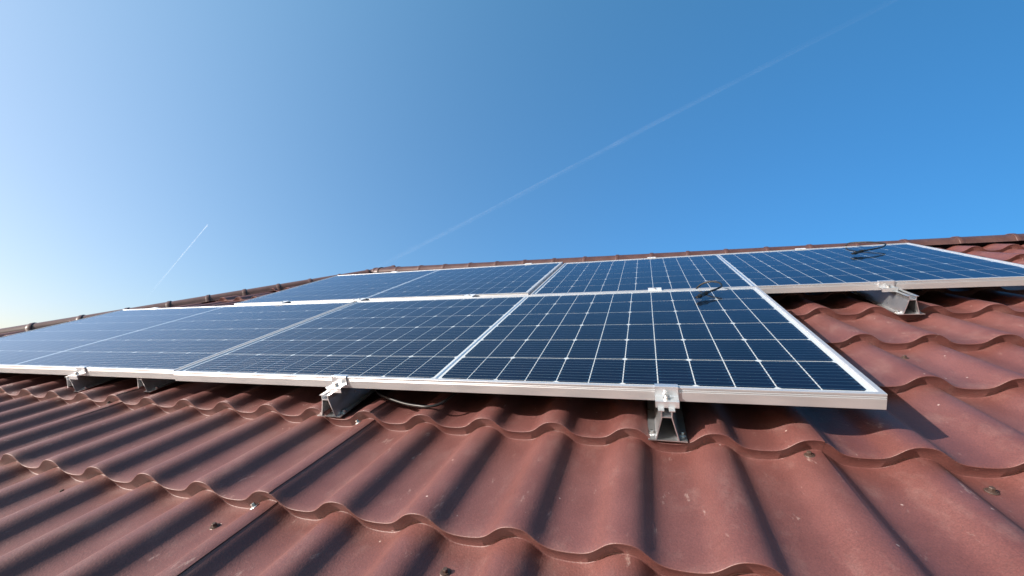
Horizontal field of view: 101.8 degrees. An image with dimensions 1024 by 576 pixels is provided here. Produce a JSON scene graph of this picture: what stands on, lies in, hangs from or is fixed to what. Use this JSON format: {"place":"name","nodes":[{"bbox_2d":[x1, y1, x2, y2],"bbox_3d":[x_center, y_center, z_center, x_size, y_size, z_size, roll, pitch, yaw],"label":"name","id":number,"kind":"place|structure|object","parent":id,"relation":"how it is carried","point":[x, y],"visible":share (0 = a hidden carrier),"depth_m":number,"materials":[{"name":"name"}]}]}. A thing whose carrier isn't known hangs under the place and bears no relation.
{"place":"outdoors","nodes":[
{"label":"outdoors","id":0,"kind":"place"},
{"bbox_2d":[0,0,1023,328],"label":"sky","id":1,"kind":"structure","parent":0,"point":[152,151],"materials":[{"name":"blue"}]},
{"label":"ground","id":2,"kind":"structure","parent":0,"visible":0},
{"bbox_2d":[0,233,1023,575],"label":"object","id":3,"kind":"structure","parent":2,"relation":"on","point":[922,475],"depth_m":0.92,"materials":[{"name":"red"}]},
{"bbox_2d":[66,376,118,391],"bbox_3d":[-1.751,0.351,1.891,0.086,0.064,0.400,-2,12,18],"label":"mounting rail","id":4,"kind":"object","parent":3,"relation":"attached to","point":[81,383],"visible":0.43,"depth_m":1.74,"materials":[{"name":"metal"}]},
{"bbox_2d":[137,378,176,391],"bbox_3d":[-1.385,0.330,1.805,0.086,0.066,0.400,-2,12,18],"label":"mounting rail","id":5,"kind":"object","parent":3,"relation":"attached to","point":[151,384],"visible":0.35,"depth_m":1.64,"materials":[{"name":"metal"}]},
{"bbox_2d":[0,301,354,378],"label":"solar panel","id":6,"kind":"object","parent":5,"relation":"on","point":[160,343],"visible":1,"depth_m":2.12,"materials":[{"name":"blue"}]},
{"bbox_2d":[68,366,88,379],"bbox_3d":[-1.745,0.341,1.678,0.052,0.040,0.044,-2,12,18],"label":"end clamp","id":7,"kind":"object","parent":6,"relation":"attached to","point":[81,370],"visible":1,"depth_m":1.67,"materials":[{"name":"metal"}]},
{"bbox_2d":[275,301,287,303],"bbox_3d":[-1.481,0.104,2.688,0.060,0.039,0.064,-2,12,18],"label":"clamp","id":8,"kind":"object","parent":6,"relation":"on","point":[283,302],"visible":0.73,"depth_m":2.68,"materials":[{"name":"metal"}]},
{"bbox_2d":[353,298,366,301],"bbox_3d":[-0.912,0.081,2.499,0.060,0.039,0.064,-2,12,18],"label":"clamp","id":9,"kind":"object","parent":6,"relation":"attached to","point":[360,299],"visible":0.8,"depth_m":2.49,"materials":[{"name":"metal"}]},
{"bbox_2d":[317,388,375,416],"bbox_3d":[-0.498,0.311,1.436,0.086,0.070,0.400,-2,12,18],"label":"mounting rail","id":10,"kind":"object","parent":3,"relation":"attached to","point":[346,400],"visible":0.48,"depth_m":1.29,"materials":[{"name":"metal"}]},
{"bbox_2d":[326,374,348,392],"bbox_3d":[-0.529,0.291,1.267,0.052,0.040,0.044,-2,12,18],"label":"end clamp","id":11,"kind":"object","parent":10,"relation":"attached to","point":[339,381],"visible":1,"depth_m":1.26,"materials":[{"name":"metal"}]},
{"bbox_2d":[173,287,887,409],"bbox_3d":[-0.071,0.165,1.663,2.094,0.036,1.038,-2,12,18],"label":"solar panel","id":12,"kind":"object","parent":10,"relation":"on","point":[748,345],"visible":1,"depth_m":1.36,"materials":[{"name":"blue glass"}]},
{"bbox_2d":[376,389,457,407],"bbox_3d":[-0.297,0.301,1.331,0.398,0.048,0.252,-2,12,18],"label":"hanging cable","id":13,"kind":"object","parent":12,"relation":"hanging from","point":[417,405],"visible":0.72,"depth_m":1.22,"materials":[{"name":"black rubber"}]},
{"bbox_2d":[463,294,475,296],"bbox_3d":[-0.233,0.055,2.275,0.060,0.039,0.064,-2,12,18],"label":"clamp","id":14,"kind":"object","parent":12,"relation":"attached to","point":[469,295],"visible":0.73,"depth_m":2.27,"materials":[{"name":"metal"}]},
{"bbox_2d":[648,287,661,290],"bbox_3d":[0.678,0.019,1.975,0.060,0.039,0.064,-2,12,18],"label":"clamp","id":15,"kind":"object","parent":12,"relation":"attached to","point":[654,289],"visible":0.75,"depth_m":1.96,"materials":[{"name":"metal"}]},
{"bbox_2d":[694,281,722,298],"bbox_3d":[0.845,0.019,1.800,0.128,0.070,0.257,-2,12,18],"label":"panel cable","id":16,"kind":"object","parent":12,"relation":"on","point":[700,295],"visible":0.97,"depth_m":1.76,"materials":[{"name":"black rubber"}]},
{"bbox_2d":[234,262,562,304],"bbox_3d":[-0.756,-0.029,3.017,2.094,0.036,1.038,-2,12,18],"label":"solar panel","id":17,"kind":"object","parent":3,"relation":"attached to","point":[513,280],"visible":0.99,"depth_m":2.87,"materials":[{"name":"blue"}]},
{"bbox_2d":[647,400,687,442],"bbox_3d":[0.414,0.274,1.141,0.086,0.076,0.400,-2,12,18],"label":"mounting rail","id":18,"kind":"object","parent":3,"relation":"attached to","point":[666,424],"visible":0.38,"depth_m":1.00,"materials":[{"name":"metal"}]},
{"bbox_2d":[654,384,679,408],"bbox_3d":[0.363,0.253,0.978,0.052,0.040,0.044,-2,12,18],"label":"end clamp","id":19,"kind":"object","parent":18,"relation":"attached to","point":[666,395],"visible":1,"depth_m":0.97,"materials":[{"name":"metal"}]},
{"bbox_2d":[851,289,924,314],"bbox_3d":[1.609,0.024,1.800,0.086,0.074,0.400,-2,12,18],"label":"mounting rail","id":20,"kind":"object","parent":3,"relation":"attached to","point":[901,302],"visible":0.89,"depth_m":1.69,"materials":[{"name":"metal"}]},
{"bbox_2d":[530,243,1023,294],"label":"solar panel","id":21,"kind":"object","parent":20,"relation":"attached to","point":[901,265],"visible":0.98,"depth_m":2.14,"materials":[{"name":"blue"}]},
{"bbox_2d":[845,241,885,254],"bbox_3d":[2.041,-0.228,2.437,0.242,0.058,0.393,-2,12,18],"label":"panel cable","id":22,"kind":"object","parent":21,"relation":"on","point":[860,251],"visible":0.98,"depth_m":2.34,"materials":[{"name":"black rubber"}]},
{"bbox_2d":[878,280,897,291],"bbox_3d":[1.540,-0.008,1.708,0.052,0.040,0.045,-2,12,18],"label":"end clamp","id":23,"kind":"object","parent":20,"relation":"attached to","point":[886,285],"visible":1,"depth_m":1.71,"materials":[{"name":"metal"}]}
]}

